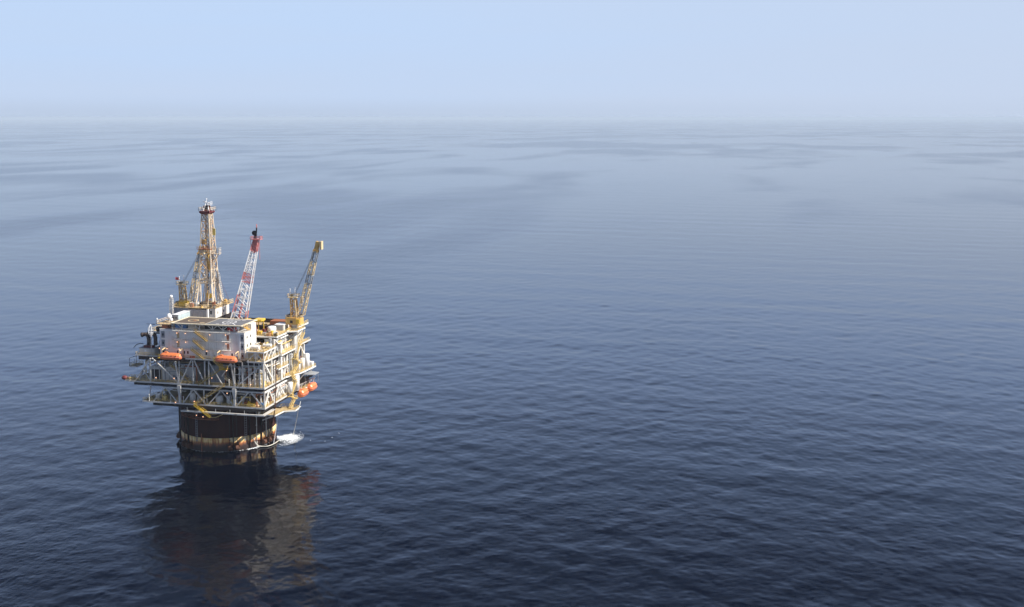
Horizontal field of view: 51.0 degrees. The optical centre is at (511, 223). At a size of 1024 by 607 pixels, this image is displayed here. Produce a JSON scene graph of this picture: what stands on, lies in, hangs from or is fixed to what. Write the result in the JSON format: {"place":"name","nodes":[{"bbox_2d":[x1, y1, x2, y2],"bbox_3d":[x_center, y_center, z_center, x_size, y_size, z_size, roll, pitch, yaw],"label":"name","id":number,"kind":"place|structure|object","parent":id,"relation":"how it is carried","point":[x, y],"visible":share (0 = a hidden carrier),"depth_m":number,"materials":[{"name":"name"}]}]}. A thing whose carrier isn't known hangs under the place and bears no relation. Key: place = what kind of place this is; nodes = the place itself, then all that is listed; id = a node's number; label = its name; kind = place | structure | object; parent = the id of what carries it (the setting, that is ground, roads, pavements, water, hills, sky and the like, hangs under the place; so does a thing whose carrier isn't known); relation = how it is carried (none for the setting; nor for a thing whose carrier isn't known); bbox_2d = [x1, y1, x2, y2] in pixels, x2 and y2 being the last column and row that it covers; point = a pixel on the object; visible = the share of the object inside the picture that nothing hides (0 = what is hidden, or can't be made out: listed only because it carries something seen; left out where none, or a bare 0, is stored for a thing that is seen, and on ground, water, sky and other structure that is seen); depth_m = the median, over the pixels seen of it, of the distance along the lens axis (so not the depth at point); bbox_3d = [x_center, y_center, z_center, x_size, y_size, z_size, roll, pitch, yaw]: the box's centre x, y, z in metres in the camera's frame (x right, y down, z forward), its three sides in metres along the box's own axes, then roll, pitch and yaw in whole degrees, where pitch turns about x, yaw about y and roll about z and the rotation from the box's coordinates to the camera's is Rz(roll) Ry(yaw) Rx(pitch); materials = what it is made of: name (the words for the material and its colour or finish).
{"place":"outdoors","nodes":[
{"label":"outdoors","id":0,"kind":"place"},
{"bbox_2d":[156,317,173,327],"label":"antenna platform","id":1,"kind":"structure","parent":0,"point":[165,324],"depth_m":415.87,"materials":[{"name":"white metal"}]},
{"bbox_2d":[215,273,223,299],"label":"escape ladder tower","id":2,"kind":"structure","parent":0,"point":[220,286],"depth_m":448.53,"materials":[{"name":"white metal"}]},
{"bbox_2d":[0,118,1023,606],"bbox_3d":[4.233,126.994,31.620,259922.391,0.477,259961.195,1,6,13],"label":"sea","id":3,"kind":"structure","parent":0,"point":[668,362],"depth_m":569.59,"materials":[{"name":"blue liquid"}]},
{"bbox_2d":[125,320,315,451],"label":"oil platform","id":4,"kind":"structure","parent":3,"relation":"in","point":[207,423],"depth_m":417.24,"materials":[{"name":"paint"}]},
{"bbox_2d":[139,344,157,354],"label":"generator house","id":5,"kind":"structure","parent":4,"relation":"on","point":[145,348],"depth_m":418.65,"materials":[{"name":"grey paint"}]},
{"bbox_2d":[140,332,150,344],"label":"exhaust stack","id":6,"kind":"object","parent":5,"relation":"on","point":[142,334],"visible":1,"depth_m":419.13,"materials":[{"name":"metal"}]},
{"bbox_2d":[147,331,157,344],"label":"exhaust stack","id":7,"kind":"object","parent":5,"relation":"on","point":[154,335],"visible":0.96,"depth_m":419.05,"materials":[{"name":"metal"}]},
{"bbox_2d":[148,324,154,354],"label":"ring antenna","id":8,"kind":"object","parent":4,"relation":"on","point":[151,332],"visible":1,"depth_m":416.45,"materials":[{"name":"grey paint"}]},
{"bbox_2d":[155,392,161,398],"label":"deck tank","id":9,"kind":"object","parent":4,"relation":"on","point":[159,396],"visible":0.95,"depth_m":419.97,"materials":[{"name":"grey metal"}]},
{"bbox_2d":[160,351,181,359],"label":"lifeboat","id":10,"kind":"object","parent":4,"relation":"hanging from","point":[165,355],"visible":1,"depth_m":410.49,"materials":[{"name":"red paint"}]},
{"bbox_2d":[169,295,173,314],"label":"radio mast","id":11,"kind":"object","parent":4,"relation":"on","point":[171,299],"visible":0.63,"depth_m":440.81,"materials":[{"name":"white metal"}]},
{"bbox_2d":[172,310,189,324],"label":"container cabin","id":12,"kind":"object","parent":4,"relation":"on","point":[180,315],"visible":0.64,"depth_m":423.21,"materials":[{"name":"white metal"}]},
{"bbox_2d":[174,246,204,303],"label":"pedestal crane","id":13,"kind":"object","parent":4,"relation":"on","point":[192,288],"visible":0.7,"depth_m":449.93,"materials":[{"name":"grey paint"}]},
{"bbox_2d":[190,392,195,401],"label":"deck tank","id":14,"kind":"object","parent":4,"relation":"on","point":[192,396],"visible":0.92,"depth_m":416.26,"materials":[{"name":"white metal"}]},
{"bbox_2d":[159,322,256,360],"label":"accommodation block","id":15,"kind":"structure","parent":4,"relation":"on","point":[202,341],"depth_m":411.31,"materials":[{"name":"white paint"}]},
{"bbox_2d":[175,324,187,327],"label":"storage container","id":16,"kind":"object","parent":15,"relation":"on","point":[184,326],"visible":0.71,"depth_m":415.40,"materials":[{"name":"blue metal"}]},
{"bbox_2d":[188,325,198,328],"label":"equipment rack","id":17,"kind":"object","parent":15,"relation":"on","point":[192,327],"visible":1,"depth_m":413.83,"materials":[{"name":"grey metal"}]},
{"bbox_2d":[205,326,227,329],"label":"plant room","id":18,"kind":"object","parent":15,"relation":"on","point":[207,327],"visible":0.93,"depth_m":413.45,"materials":[{"name":"grey metal"}]},
{"bbox_2d":[170,317,264,331],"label":"helideck","id":19,"kind":"object","parent":15,"relation":"on","point":[218,322],"visible":0.94,"depth_m":414.21,"materials":[{"name":"beige paint"}]},
{"bbox_2d":[216,394,222,403],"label":"deck tank","id":20,"kind":"object","parent":4,"relation":"on","point":[219,398],"visible":0.99,"depth_m":413.44,"materials":[{"name":"grey metal"}]},
{"bbox_2d":[174,298,272,328],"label":"drill house","id":21,"kind":"structure","parent":4,"relation":"on","point":[218,309],"depth_m":438.46,"materials":[{"name":"white paint"}]},
{"bbox_2d":[178,300,188,306],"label":"winch unit","id":22,"kind":"object","parent":21,"relation":"on","point":[182,303],"visible":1,"depth_m":444.75,"materials":[{"name":"yellow paint"}]},
{"bbox_2d":[196,198,228,305],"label":"derrick","id":23,"kind":"object","parent":21,"relation":"on","point":[206,211],"visible":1,"depth_m":440.99,"materials":[{"name":"yellow paint"}]},
{"bbox_2d":[215,354,236,362],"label":"lifeboat","id":24,"kind":"object","parent":4,"relation":"hanging from","point":[220,358],"visible":1,"depth_m":405.34,"materials":[{"name":"red paint"}]},
{"bbox_2d":[230,224,262,318],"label":"boom crane","id":25,"kind":"object","parent":4,"relation":"on","point":[255,244],"visible":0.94,"depth_m":438.13,"materials":[{"name":"white paint"}]},
{"bbox_2d":[247,401,254,406],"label":"pump skid","id":26,"kind":"object","parent":4,"relation":"on","point":[251,404],"visible":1,"depth_m":409.58,"materials":[{"name":"yellow paint"}]},
{"bbox_2d":[251,345,259,350],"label":"pressure drum","id":27,"kind":"object","parent":4,"relation":"on","point":[255,347],"visible":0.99,"depth_m":408.69,"materials":[{"name":"white paint"}]},
{"bbox_2d":[263,343,271,348],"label":"pressure drum","id":28,"kind":"object","parent":4,"relation":"on","point":[266,345],"visible":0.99,"depth_m":411.85,"materials":[{"name":"white paint"}]},
{"bbox_2d":[267,326,275,332],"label":"round tank","id":29,"kind":"object","parent":4,"relation":"on","point":[271,328],"visible":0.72,"depth_m":423.79,"materials":[{"name":"white metal"}]},
{"bbox_2d":[269,361,275,444],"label":"riser hose","id":30,"kind":"object","parent":4,"relation":"hanging from","point":[275,402],"visible":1,"depth_m":414.71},
{"bbox_2d":[274,322,287,330],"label":"control cabin","id":31,"kind":"object","parent":4,"relation":"on","point":[281,326],"visible":0.97,"depth_m":427.75,"materials":[{"name":"white metal"}]},
{"bbox_2d":[270,319,291,326],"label":"pipe rack","id":32,"kind":"object","parent":4,"relation":"on","point":[274,321],"visible":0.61,"depth_m":436.99,"materials":[{"name":"orange metal"}]},
{"bbox_2d":[288,382,292,393],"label":"round vessel","id":33,"kind":"object","parent":4,"relation":"on","point":[290,387],"visible":1,"depth_m":425.63,"materials":[{"name":"white paint"}]},
{"bbox_2d":[293,375,299,390],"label":"round vessel","id":34,"kind":"object","parent":4,"relation":"on","point":[297,387],"visible":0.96,"depth_m":430.02,"materials":[{"name":"white paint"}]},
{"bbox_2d":[300,358,304,369],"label":"storage cylinder","id":35,"kind":"object","parent":4,"relation":"on","point":[303,363],"visible":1,"depth_m":435.69,"materials":[{"name":"white paint"}]},
{"bbox_2d":[297,388,308,397],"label":"lifeboat","id":36,"kind":"object","parent":4,"relation":"hanging from","point":[302,392],"visible":1,"depth_m":431.06,"materials":[{"name":"red paint"}]},
{"bbox_2d":[285,241,322,365],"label":"pedestal crane","id":37,"kind":"object","parent":4,"relation":"on","point":[295,319],"visible":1,"depth_m":428.23,"materials":[{"name":"yellow paint"}]},
{"bbox_2d":[299,375,312,385],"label":"shed","id":38,"kind":"structure","parent":4,"relation":"on","point":[303,379],"depth_m":436.28,"materials":[{"name":"grey metal"}]},
{"bbox_2d":[304,353,309,367],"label":"storage cylinder","id":39,"kind":"object","parent":4,"relation":"on","point":[307,361],"visible":1,"depth_m":438.44,"materials":[{"name":"white paint"}]},
{"bbox_2d":[306,382,316,391],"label":"lifeboat","id":40,"kind":"object","parent":4,"relation":"hanging from","point":[311,386],"visible":0.99,"depth_m":437.74,"materials":[{"name":"red paint"}]},
{"bbox_2d":[304,371,318,381],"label":"canopy roof","id":41,"kind":"structure","parent":4,"relation":"attached to","point":[314,373],"depth_m":437.50,"materials":[{"name":"grey paint"}]},
{"bbox_2d":[181,434,303,451],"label":"foam","id":42,"kind":"object","parent":3,"relation":"on","point":[288,437],"visible":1,"depth_m":433.16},
{"bbox_2d":[0,0,1023,118],"label":"sky","id":43,"kind":"structure","parent":0,"point":[59,58],"materials":[{"name":"blue"}]}
]}

